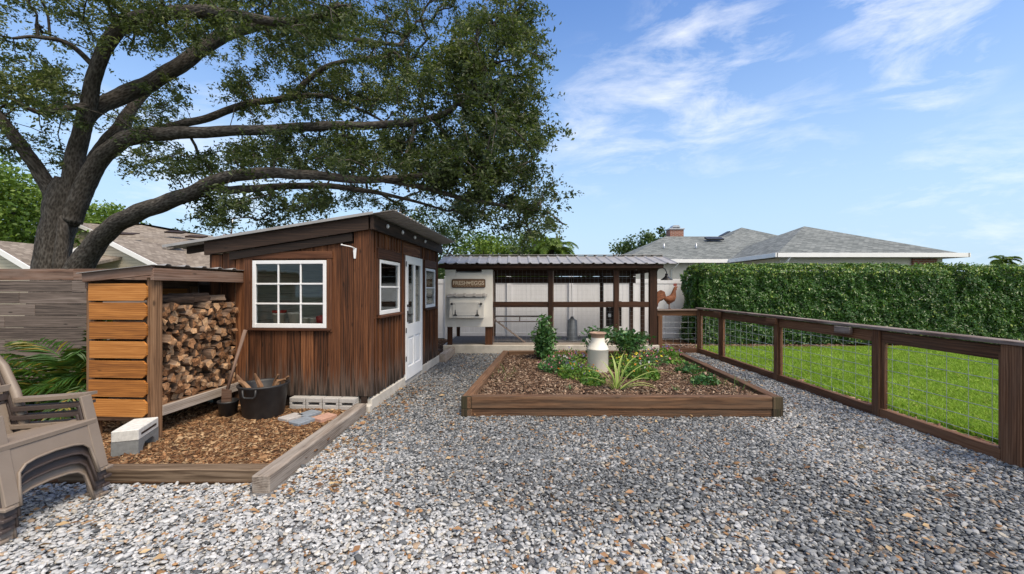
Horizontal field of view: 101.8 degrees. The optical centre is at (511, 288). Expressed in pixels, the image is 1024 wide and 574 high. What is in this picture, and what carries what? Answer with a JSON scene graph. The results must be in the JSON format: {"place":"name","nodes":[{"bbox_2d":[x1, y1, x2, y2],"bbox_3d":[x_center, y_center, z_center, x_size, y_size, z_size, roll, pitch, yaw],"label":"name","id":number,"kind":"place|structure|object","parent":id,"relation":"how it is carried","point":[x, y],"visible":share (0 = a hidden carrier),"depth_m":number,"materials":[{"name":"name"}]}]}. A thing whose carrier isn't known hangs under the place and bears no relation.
{"place":"outdoors","nodes":[
{"label":"outdoors","id":0,"kind":"place"},
{"bbox_2d":[30,409,366,481],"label":"mulch ground","id":1,"kind":"structure","parent":0,"point":[55,480],"depth_m":4.83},
{"bbox_2d":[58,464,267,484],"bbox_3d":[-2.808,1.505,3.370,1.625,0.130,0.120,0,0,0],"label":"border timber","id":2,"kind":"object","parent":1,"relation":"on","point":[182,474],"visible":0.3,"depth_m":3.31,"materials":[{"name":"wood"}]},
{"bbox_2d":[101,402,345,463],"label":"bark mulch","id":3,"kind":"object","parent":1,"relation":"on","point":[203,433],"visible":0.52,"depth_m":4.17,"materials":[{"name":"wood"}]},
{"bbox_2d":[0,320,112,421],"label":"areca palm","id":4,"kind":"object","parent":3,"relation":"on","point":[62,379],"visible":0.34,"depth_m":4.66,"materials":[{"name":"green plant"}]},
{"bbox_2d":[111,427,158,456],"bbox_3d":[-3.568,1.452,3.948,0.200,0.133,0.400,0,0,-20],"label":"cinder block","id":5,"kind":"object","parent":3,"relation":"on","point":[118,449],"depth_m":3.78,"materials":[{"name":"concrete"}]},
{"bbox_2d":[111,417,157,442],"bbox_3d":[-3.567,1.334,3.948,0.202,0.100,0.400,0,0,-20],"label":"cinder block","id":6,"kind":"object","parent":5,"relation":"on","point":[135,429],"depth_m":3.84,"materials":[{"name":"concrete"}]},
{"bbox_2d":[79,264,243,436],"bbox_3d":[-3.907,0.647,4.852,0.815,1.806,1.440,0,0,4],"label":"firewood rack","id":7,"kind":"object","parent":3,"relation":"on","point":[103,376],"visible":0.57,"depth_m":4.20,"materials":[{"name":"orange wood"}]},
{"bbox_2d":[108,396,146,401],"bbox_3d":[-3.926,1.156,4.281,0.440,0.089,0.064,-1,-11,-2],"label":"firewood log","id":8,"kind":"object","parent":7,"relation":"on","point":[145,397],"visible":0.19,"depth_m":4.27,"materials":[{"name":"wood"}]},
{"bbox_2d":[165,393,172,400],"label":"firewood log","id":9,"kind":"object","parent":7,"relation":"on","point":[169,395],"visible":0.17,"depth_m":4.44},
{"bbox_2d":[169,384,182,392],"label":"firewood log","id":10,"kind":"object","parent":9,"relation":"on","point":[175,388],"visible":0.31,"depth_m":4.45,"materials":[{"name":"wood"}]},
{"bbox_2d":[209,381,218,387],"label":"firewood log","id":11,"kind":"object","parent":7,"relation":"on","point":[215,384],"visible":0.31,"depth_m":5.04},
{"bbox_2d":[211,376,219,380],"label":"firewood log","id":12,"kind":"object","parent":11,"relation":"on","point":[215,378],"visible":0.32,"depth_m":5.01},
{"bbox_2d":[197,368,219,375],"bbox_3d":[-3.787,1.002,5.094,0.446,0.094,0.089,5,-41,10],"label":"firewood log","id":13,"kind":"object","parent":12,"relation":"on","point":[216,371],"visible":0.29,"depth_m":5.04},
{"bbox_2d":[201,367,211,371],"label":"firewood log","id":14,"kind":"object","parent":13,"relation":"on","point":[206,369],"visible":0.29,"depth_m":4.97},
{"bbox_2d":[201,359,215,367],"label":"firewood log","id":15,"kind":"object","parent":14,"relation":"on","point":[208,363],"visible":0.36,"depth_m":4.90,"materials":[{"name":"wood"}]},
{"bbox_2d":[217,398,238,416],"bbox_3d":[-3.370,1.423,4.940,0.224,0.195,0.224,0,0,0],"label":"pot","id":16,"kind":"object","parent":3,"relation":"on","point":[227,409],"visible":0.76,"depth_m":4.86,"materials":[{"name":"black rubber"}]},
{"bbox_2d":[221,329,246,401],"bbox_3d":[-3.352,0.992,5.029,0.122,0.977,0.278,0,0,9],"label":"spade","id":17,"kind":"object","parent":16,"relation":"in","point":[226,394],"visible":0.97,"depth_m":4.95,"materials":[{"name":"wood"}]},
{"bbox_2d":[236,378,289,419],"bbox_3d":[-2.970,1.323,4.980,0.556,0.395,0.590,0,0,0],"label":"rubber tub","id":18,"kind":"object","parent":3,"relation":"on","point":[267,400],"visible":0.85,"depth_m":4.79,"materials":[{"name":"rubber"}]},
{"bbox_2d":[278,413,300,421],"bbox_3d":[-2.553,1.495,4.810,0.170,0.050,0.220,0,0,26],"label":"paver","id":19,"kind":"object","parent":3,"relation":"on","point":[289,417],"visible":0.74,"depth_m":4.76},
{"bbox_2d":[290,395,309,408],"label":"foundation block","id":20,"kind":"structure","parent":3,"relation":"on","point":[297,402],"depth_m":5.22,"materials":[{"name":"concrete"}]},
{"bbox_2d":[288,416,314,425],"bbox_3d":[-2.357,1.495,4.670,0.170,0.050,0.220,0,0,26],"label":"paver","id":21,"kind":"object","parent":3,"relation":"on","point":[302,421],"visible":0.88,"depth_m":4.64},
{"bbox_2d":[299,409,321,416],"bbox_3d":[-2.406,1.495,4.933,0.170,0.050,0.220,0,0,23],"label":"paver","id":22,"kind":"object","parent":3,"relation":"on","point":[310,413],"visible":0.66,"depth_m":4.93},
{"bbox_2d":[306,395,325,408],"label":"foundation block","id":23,"kind":"structure","parent":3,"relation":"on","point":[313,401],"depth_m":5.21,"materials":[{"name":"concrete"}]},
{"bbox_2d":[313,412,336,423],"bbox_3d":[-2.168,1.495,4.810,0.170,0.050,0.220,0,0,28],"label":"paver","id":24,"kind":"object","parent":3,"relation":"on","point":[321,418],"visible":0.8,"depth_m":4.78,"materials":[{"name":"stone"}]},
{"bbox_2d":[322,396,340,409],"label":"foundation block","id":25,"kind":"structure","parent":3,"relation":"on","point":[330,402],"depth_m":5.19,"materials":[{"name":"concrete"}]},
{"bbox_2d":[339,396,359,409],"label":"foundation block","id":26,"kind":"structure","parent":3,"relation":"on","point":[345,403],"depth_m":5.18,"materials":[{"name":"concrete"}]},
{"bbox_2d":[252,403,365,492],"bbox_3d":[-1.895,1.498,4.168,0.140,0.145,2.005,0,0,1],"label":"border timber","id":27,"kind":"object","parent":1,"relation":"on","point":[273,475],"visible":0.9,"depth_m":3.69,"materials":[{"name":"wood"}]},
{"bbox_2d":[42,338,444,484],"bbox_3d":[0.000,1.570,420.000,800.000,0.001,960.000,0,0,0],"label":"ground","id":28,"kind":"structure","parent":0,"point":[209,401],"depth_m":3.37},
{"bbox_2d":[0,142,97,247],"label":"background tree","id":29,"kind":"object","parent":28,"relation":"on","point":[18,195],"visible":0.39,"depth_m":19.37,"materials":[{"name":"green plant"}]},
{"bbox_2d":[0,241,172,327],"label":"neighbour house","id":30,"kind":"structure","parent":28,"relation":"on","point":[15,255],"depth_m":13.98,"materials":[{"name":"white paint"}]},
{"bbox_2d":[0,269,209,401],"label":"board fence","id":31,"kind":"object","parent":28,"relation":"on","point":[54,303],"visible":0.27,"depth_m":5.59,"materials":[{"name":"wood"}]},
{"bbox_2d":[84,199,150,224],"bbox_3d":[-26.455,-2.131,27.225,6.394,7.571,6.007,0,0,0],"label":"background tree","id":32,"kind":"object","parent":28,"relation":"on","point":[106,212],"visible":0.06,"depth_m":26.52,"materials":[{"name":"green plant"}]},
{"bbox_2d":[72,219,233,327],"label":"neighbour house","id":33,"kind":"structure","parent":28,"relation":"on","point":[139,244],"depth_m":17.84,"materials":[{"name":"white paint"}]},
{"bbox_2d":[0,0,584,327],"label":"oak tree","id":34,"kind":"object","parent":28,"relation":"on","point":[447,164],"visible":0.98,"depth_m":7.58,"materials":[{"name":"green plant"}]},
{"bbox_2d":[396,198,475,278],"bbox_3d":[-3.469,-0.792,16.086,4.359,5.293,3.834,0,0,0],"label":"background tree","id":35,"kind":"object","parent":28,"relation":"on","point":[460,239],"visible":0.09,"depth_m":15.76,"materials":[{"name":"green plant"}]},
{"bbox_2d":[444,228,518,276],"bbox_3d":[-1.517,-0.587,19.095,4.245,4.490,3.917,0,0,0],"label":"background tree","id":36,"kind":"object","parent":28,"relation":"on","point":[481,245],"visible":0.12,"depth_m":18.70,"materials":[{"name":"green plant"}]},
{"bbox_2d":[488,225,557,276],"bbox_3d":[0.250,-0.911,21.197,4.734,5.138,4.733,0,0,-39],"label":"background tree","id":37,"kind":"object","parent":28,"relation":"on","point":[516,246],"visible":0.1,"depth_m":20.25,"materials":[{"name":"green plant"}]},
{"bbox_2d":[516,233,561,276],"bbox_3d":[1.090,-0.397,18.114,2.553,4.111,2.465,0,0,0],"label":"background tree","id":38,"kind":"object","parent":28,"relation":"on","point":[538,254],"visible":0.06,"depth_m":17.80,"materials":[{"name":"green plant"}]},
{"bbox_2d":[528,234,578,254],"bbox_3d":[1.669,-0.292,16.976,2.139,3.883,2.190,0,0,0],"label":"palm tree","id":39,"kind":"object","parent":28,"relation":"on","point":[553,245],"visible":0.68,"depth_m":16.48,"materials":[{"name":"green plant"}]},
{"bbox_2d":[438,276,696,338],"bbox_3d":[2.752,0.598,12.800,17.250,1.945,0.150,0,0,0],"label":"vinyl fence","id":40,"kind":"object","parent":28,"relation":"on","point":[585,317],"visible":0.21,"depth_m":12.79,"materials":[{"name":"plastic"}]},
{"bbox_2d":[608,228,662,254],"bbox_3d":[9.843,-1.479,32.056,4.866,6.268,4.278,0,0,0],"label":"background tree","id":41,"kind":"object","parent":28,"relation":"on","point":[626,247],"visible":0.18,"depth_m":31.75,"materials":[{"name":"green plant"}]},
{"bbox_2d":[645,226,665,241],"bbox_3d":[11.636,-1.676,33.091,2.502,6.660,1.972,0,0,0],"label":"background tree","id":42,"kind":"object","parent":28,"relation":"on","point":[660,231],"visible":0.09,"depth_m":32.84,"materials":[{"name":"green plant"}]},
{"bbox_2d":[657,307,1023,467],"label":"rail fence","id":43,"kind":"object","parent":28,"relation":"on","point":[1008,354],"visible":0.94,"depth_m":4.82,"materials":[{"name":"wood"}]},
{"bbox_2d":[657,283,676,308],"bbox_3d":[3.726,0.178,10.000,0.551,0.630,0.136,0,0,0],"label":"rooster statue","id":44,"kind":"object","parent":43,"relation":"on","point":[669,299],"visible":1,"depth_m":9.98,"materials":[{"name":"orange metal"}]},
{"bbox_2d":[272,313,285,322],"bbox_3d":[-3.148,0.409,5.628,0.173,0.160,0.173,0,0,0],"label":"flower pot","id":45,"kind":"object","parent":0,"point":[282,317],"visible":0.53,"depth_m":5.58,"materials":[{"name":"ceramic"}]},
{"bbox_2d":[287,312,302,322],"bbox_3d":[-2.937,0.404,5.632,0.184,0.170,0.184,0,0,0],"label":"flower pot","id":46,"kind":"object","parent":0,"point":[294,317],"visible":0.68,"depth_m":5.57,"materials":[{"name":"ceramic"}]},
{"bbox_2d":[0,359,1023,573],"bbox_3d":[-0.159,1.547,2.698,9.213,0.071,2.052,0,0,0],"label":"gravel","id":47,"kind":"structure","parent":0,"point":[912,486],"depth_m":2.75,"materials":[{"name":"gravel"}]},
{"bbox_2d":[0,418,108,545],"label":"plastic armchair","id":48,"kind":"object","parent":47,"relation":"on","point":[48,477],"visible":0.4,"depth_m":2.95,"materials":[{"name":"plastic"}]},
{"bbox_2d":[0,393,109,534],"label":"plastic armchair","id":49,"kind":"object","parent":48,"relation":"on","point":[41,471],"visible":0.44,"depth_m":3.00,"materials":[{"name":"plastic"}]},
{"bbox_2d":[0,374,111,523],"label":"plastic armchair","id":50,"kind":"object","parent":49,"relation":"on","point":[43,461],"visible":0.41,"depth_m":3.01,"materials":[{"name":"plastic"}]},
{"bbox_2d":[0,355,112,512],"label":"plastic armchair","id":51,"kind":"object","parent":50,"relation":"on","point":[21,449],"visible":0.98,"depth_m":2.89,"materials":[{"name":"plastic"}]},
{"bbox_2d":[162,210,454,411],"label":"garden shed","id":52,"kind":"structure","parent":47,"relation":"on","point":[371,341],"depth_m":5.35,"materials":[{"name":"wood"}]},
{"bbox_2d":[252,260,326,327],"bbox_3d":[-2.847,0.072,5.332,0.985,0.863,0.042,0,0,4],"label":"window","id":53,"kind":"structure","parent":52,"relation":"in","point":[254,263],"depth_m":5.32,"materials":[{"name":"white paint"}]},
{"bbox_2d":[380,260,399,314],"bbox_3d":[-1.748,-0.017,5.921,0.042,0.740,0.782,0,0,4],"label":"window","id":54,"kind":"structure","parent":52,"relation":"in","point":[389,271],"depth_m":5.94,"materials":[{"name":"white paint"}]},
{"bbox_2d":[404,255,421,380],"bbox_3d":[-1.622,0.462,6.989,0.102,1.976,0.904,0,0,4],"label":"door","id":55,"kind":"structure","parent":52,"relation":"in","point":[413,266],"depth_m":6.94,"materials":[{"name":"white paint"}]},
{"bbox_2d":[425,268,434,307],"bbox_3d":[-1.592,-0.009,8.045,0.042,0.739,0.700,0,0,4],"label":"window","id":56,"kind":"structure","parent":52,"relation":"in","point":[429,273],"depth_m":8.05,"materials":[{"name":"white paint"}]},
{"bbox_2d":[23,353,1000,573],"bbox_3d":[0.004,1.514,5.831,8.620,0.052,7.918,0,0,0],"label":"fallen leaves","id":57,"kind":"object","parent":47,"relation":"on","point":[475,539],"visible":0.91,"depth_m":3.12,"materials":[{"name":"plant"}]},
{"bbox_2d":[461,350,782,417],"bbox_3d":[1.438,1.438,6.871,4.102,0.283,3.787,0,0,0],"label":"raised bed","id":58,"kind":"object","parent":47,"relation":"on","point":[765,403],"visible":0.59,"depth_m":5.01,"materials":[{"name":"wood"}]},
{"bbox_2d":[477,353,759,394],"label":"garden mulch","id":59,"kind":"object","parent":58,"relation":"in","point":[497,383],"visible":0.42,"depth_m":6.00,"materials":[{"name":"wood"}]},
{"bbox_2d":[528,314,560,358],"bbox_3d":[0.619,0.952,8.155,0.554,0.912,0.700,0,0,28],"label":"camellia shrub","id":60,"kind":"object","parent":59,"relation":"on","point":[544,338],"visible":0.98,"depth_m":8.01,"materials":[{"name":"green plant"}]},
{"bbox_2d":[537,350,578,373],"bbox_3d":[0.774,1.216,6.948,0.720,0.406,0.727,0,0,0],"label":"flower clump","id":61,"kind":"object","parent":59,"relation":"on","point":[553,365],"visible":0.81,"depth_m":6.86,"materials":[{"name":"green plant"}]},
{"bbox_2d":[544,346,586,363],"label":"flower clump","id":62,"kind":"object","parent":59,"relation":"on","point":[572,356],"visible":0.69,"depth_m":7.84,"materials":[{"name":"green plant"}]},
{"bbox_2d":[558,358,599,379],"bbox_3d":[1.028,1.250,6.459,0.661,0.338,0.675,0,0,0],"label":"flower clump","id":63,"kind":"object","parent":59,"relation":"on","point":[564,373],"visible":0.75,"depth_m":6.38,"materials":[{"name":"green plant"}]},
{"bbox_2d":[579,371,606,386],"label":"flower clump","id":64,"kind":"object","parent":59,"relation":"on","point":[591,380],"visible":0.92,"depth_m":5.98,"materials":[{"name":"green plant"}]},
{"bbox_2d":[586,331,608,372],"bbox_3d":[1.423,1.067,6.900,0.355,0.685,0.355,0,0,-35],"label":"milk can","id":65,"kind":"object","parent":59,"relation":"on","point":[597,351],"visible":0.91,"depth_m":6.78,"materials":[{"name":"white metal"}]},
{"bbox_2d":[579,324,617,352],"bbox_3d":[1.668,1.044,8.085,0.750,0.718,0.669,0,0,0],"label":"camellia shrub","id":66,"kind":"object","parent":59,"relation":"on","point":[606,330],"visible":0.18,"depth_m":8.00,"materials":[{"name":"green plant"}]},
{"bbox_2d":[608,350,637,370],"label":"flower clump","id":67,"kind":"object","parent":59,"relation":"on","point":[611,364],"visible":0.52,"depth_m":7.01,"materials":[{"name":"green plant"}]},
{"bbox_2d":[590,353,666,389],"bbox_3d":[1.553,1.157,5.691,1.232,0.497,0.456,0,0,0],"label":"strappy plant","id":68,"kind":"object","parent":59,"relation":"on","point":[617,384],"visible":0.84,"depth_m":5.69,"materials":[{"name":"green plant"}]},
{"bbox_2d":[609,327,655,356],"bbox_3d":[2.337,1.083,8.193,0.948,0.642,0.796,0,0,0],"label":"camellia shrub","id":69,"kind":"object","parent":59,"relation":"on","point":[626,341],"visible":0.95,"depth_m":8.12,"materials":[{"name":"green plant"}]},
{"bbox_2d":[620,355,660,380],"bbox_3d":[1.983,1.227,6.447,0.640,0.402,0.651,0,0,0],"label":"flower clump","id":70,"kind":"object","parent":59,"relation":"on","point":[641,370],"visible":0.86,"depth_m":6.34,"materials":[{"name":"green plant"}]},
{"bbox_2d":[627,344,670,365],"bbox_3d":[2.495,1.224,7.645,0.825,0.392,0.824,0,0,0],"label":"flower clump","id":71,"kind":"object","parent":59,"relation":"on","point":[652,360],"visible":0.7,"depth_m":7.57,"materials":[{"name":"green plant"}]},
{"bbox_2d":[647,344,681,358],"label":"flower clump","id":72,"kind":"object","parent":59,"relation":"on","point":[665,352],"visible":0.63,"depth_m":8.27,"materials":[{"name":"green plant"}]},
{"bbox_2d":[663,356,688,364],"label":"flower clump","id":73,"kind":"object","parent":59,"relation":"on","point":[673,362],"visible":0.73,"depth_m":7.52,"materials":[{"name":"green plant"}]},
{"bbox_2d":[673,362,705,374],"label":"flower clump","id":74,"kind":"object","parent":59,"relation":"on","point":[692,368],"visible":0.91,"depth_m":6.78,"materials":[{"name":"green plant"}]},
{"bbox_2d":[690,371,721,385],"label":"flower clump","id":75,"kind":"object","parent":59,"relation":"on","point":[703,378],"visible":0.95,"depth_m":6.02,"materials":[{"name":"green plant"}]},
{"bbox_2d":[0,0,1023,276],"label":"sky","id":76,"kind":"structure","parent":0,"point":[901,121],"materials":[{"name":"blue"}]},
{"bbox_2d":[438,339,677,358],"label":"mulch ground","id":77,"kind":"structure","parent":0,"point":[481,355],"depth_m":11.25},
{"bbox_2d":[439,347,454,361],"bbox_3d":[-1.445,1.475,9.320,0.140,0.190,1.081,0,0,3],"label":"border timber","id":78,"kind":"object","parent":77,"relation":"on","point":[447,354],"visible":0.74,"depth_m":8.98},
{"bbox_2d":[438,255,676,353],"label":"chicken coop","id":79,"kind":"structure","parent":77,"relation":"on","point":[470,307],"depth_m":9.95,"materials":[{"name":"wood"}]},
{"bbox_2d":[452,279,485,287],"bbox_3d":[-1.030,-0.125,9.879,0.800,0.210,0.032,0,0,0],"label":"egg sign","id":80,"kind":"object","parent":79,"relation":"attached to","point":[468,283],"visible":1,"depth_m":9.87,"materials":[{"name":"paint"}]},
{"bbox_2d":[564,275,579,339],"bbox_3d":[1.555,0.490,10.750,0.400,1.700,0.400,0,0,0],"label":"hanging feeder","id":81,"kind":"object","parent":79,"relation":"hanging from","point":[570,329],"visible":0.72,"depth_m":10.65,"materials":[{"name":"metal"}]},
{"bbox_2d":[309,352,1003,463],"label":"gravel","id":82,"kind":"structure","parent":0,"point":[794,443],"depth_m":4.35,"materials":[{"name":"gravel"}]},
{"bbox_2d":[438,339,997,444],"bbox_3d":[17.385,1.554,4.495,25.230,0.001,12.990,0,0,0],"label":"lawn","id":83,"kind":"structure","parent":0,"point":[963,432],"depth_m":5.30,"materials":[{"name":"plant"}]},
{"bbox_2d":[604,225,970,278],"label":"neighbour house","id":84,"kind":"structure","parent":0,"point":[805,245],"depth_m":19.05,"materials":[{"name":"grey"}]},
{"bbox_2d":[662,338,1000,347],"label":"mulch ground","id":85,"kind":"structure","parent":0,"point":[674,340],"depth_m":11.97,"materials":[{"name":"wood"}]},
{"bbox_2d":[679,261,1023,344],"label":"hedge","id":86,"kind":"object","parent":85,"relation":"on","point":[984,300],"visible":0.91,"depth_m":11.35,"materials":[{"name":"green plant"}]},
{"bbox_2d":[988,255,1022,270],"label":"palm tree","id":87,"kind":"object","parent":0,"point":[1000,259],"visible":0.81,"depth_m":39.70,"materials":[{"name":"green plant"}]},
{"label":"firewood log","id":88,"kind":"object","parent":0,"visible":0},
{"bbox_2d":[201,349,215,358],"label":"firewood log","id":89,"kind":"object","parent":88,"relation":"on","point":[209,353],"visible":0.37,"depth_m":4.93,"materials":[{"name":"wood"}]},
{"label":"firewood log","id":90,"kind":"object","parent":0,"visible":0},
{"bbox_2d":[181,347,189,353],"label":"firewood log","id":91,"kind":"object","parent":90,"relation":"on","point":[187,350],"visible":0.23,"depth_m":4.62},
{"bbox_2d":[173,341,181,350],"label":"firewood log","id":92,"kind":"object","parent":91,"relation":"on","point":[178,345],"visible":0.26,"depth_m":4.51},
{"bbox_2d":[174,334,187,342],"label":"firewood log","id":93,"kind":"object","parent":92,"relation":"on","point":[181,338],"visible":0.32,"depth_m":4.56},
{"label":"firewood log","id":94,"kind":"object","parent":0,"visible":0},
{"bbox_2d":[182,338,195,348],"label":"firewood log","id":95,"kind":"object","parent":94,"relation":"on","point":[188,343],"visible":0.31,"depth_m":4.66,"materials":[{"name":"wood"}]},
{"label":"firewood log","id":96,"kind":"object","parent":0,"visible":0},
{"bbox_2d":[201,317,207,325],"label":"firewood log","id":97,"kind":"object","parent":96,"relation":"on","point":[204,321],"visible":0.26,"depth_m":4.88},
{"bbox_2d":[194,312,203,319],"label":"firewood log","id":98,"kind":"object","parent":97,"relation":"on","point":[201,316],"visible":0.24,"depth_m":4.82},
{"bbox_2d":[194,308,206,314],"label":"firewood log","id":99,"kind":"object","parent":98,"relation":"on","point":[202,311],"visible":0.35,"depth_m":4.85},
{"bbox_2d":[179,301,211,308],"bbox_3d":[-3.788,0.171,4.912,0.441,0.095,0.116,6,43,2],"label":"firewood log","id":100,"kind":"object","parent":99,"relation":"on","point":[204,304],"visible":0.48,"depth_m":4.87,"materials":[{"name":"wood"}]},
{"bbox_2d":[169,293,210,301],"bbox_3d":[-3.693,0.104,4.764,0.090,0.110,0.441,-22,-7,18],"label":"firewood log","id":101,"kind":"object","parent":100,"relation":"on","point":[198,297],"visible":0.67,"depth_m":4.85,"materials":[{"name":"wood"}]},
{"bbox_2d":[209,295,225,301],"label":"firewood log","id":102,"kind":"object","parent":100,"relation":"on","point":[216,298],"visible":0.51,"depth_m":5.12,"materials":[{"name":"wood"}]},
{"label":"firewood log","id":103,"kind":"object","parent":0,"visible":0},
{"bbox_2d":[162,294,194,303],"bbox_3d":[-3.720,0.114,4.566,0.076,0.110,0.437,-22,-7,18],"label":"firewood log","id":104,"kind":"object","parent":103,"relation":"on","point":[177,298],"visible":0.74,"depth_m":4.59,"materials":[{"name":"wood"}]},
{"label":"firewood log","id":105,"kind":"object","parent":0,"visible":0},
{"bbox_2d":[162,382,169,389],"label":"firewood log","id":106,"kind":"object","parent":105,"relation":"on","point":[165,385],"visible":0.26,"depth_m":4.34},
{"bbox_2d":[119,377,167,381],"bbox_3d":[-3.817,0.949,4.323,0.443,0.054,0.078,0,1,-4],"label":"firewood log","id":107,"kind":"object","parent":106,"relation":"on","point":[164,379],"visible":0.4,"depth_m":4.30,"materials":[{"name":"wood"}]},
{"bbox_2d":[162,373,175,382],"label":"firewood log","id":108,"kind":"object","parent":106,"relation":"on","point":[171,378],"visible":0.3,"depth_m":4.40,"materials":[{"name":"wood"}]},
{"label":"firewood log","id":109,"kind":"object","parent":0,"visible":0},
{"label":"firewood log","id":110,"kind":"object","parent":109,"relation":"on","visible":0},
{"bbox_2d":[162,364,177,368],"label":"firewood log","id":111,"kind":"object","parent":110,"relation":"on","point":[170,366],"visible":0.37,"depth_m":4.40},
{"bbox_2d":[162,359,179,367],"bbox_3d":[-3.809,0.798,4.486,0.450,0.088,0.085,7,-36,-6],"label":"firewood log","id":112,"kind":"object","parent":111,"relation":"on","point":[175,363],"visible":0.28,"depth_m":4.47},
{"bbox_2d":[162,352,171,361],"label":"firewood log","id":113,"kind":"object","parent":112,"relation":"on","point":[167,358],"visible":0.26,"depth_m":4.43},
{"bbox_2d":[165,349,173,354],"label":"firewood log","id":114,"kind":"object","parent":113,"relation":"on","point":[170,351],"visible":0.2,"depth_m":4.48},
{"bbox_2d":[162,344,173,349],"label":"firewood log","id":115,"kind":"object","parent":114,"relation":"on","point":[167,347],"visible":0.21,"depth_m":4.42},
{"bbox_2d":[129,334,176,344],"bbox_3d":[-3.802,0.537,4.411,0.442,0.098,0.098,3,-33,3],"label":"firewood log","id":116,"kind":"object","parent":115,"relation":"on","point":[169,339],"visible":0.37,"depth_m":4.37,"materials":[{"name":"wood"}]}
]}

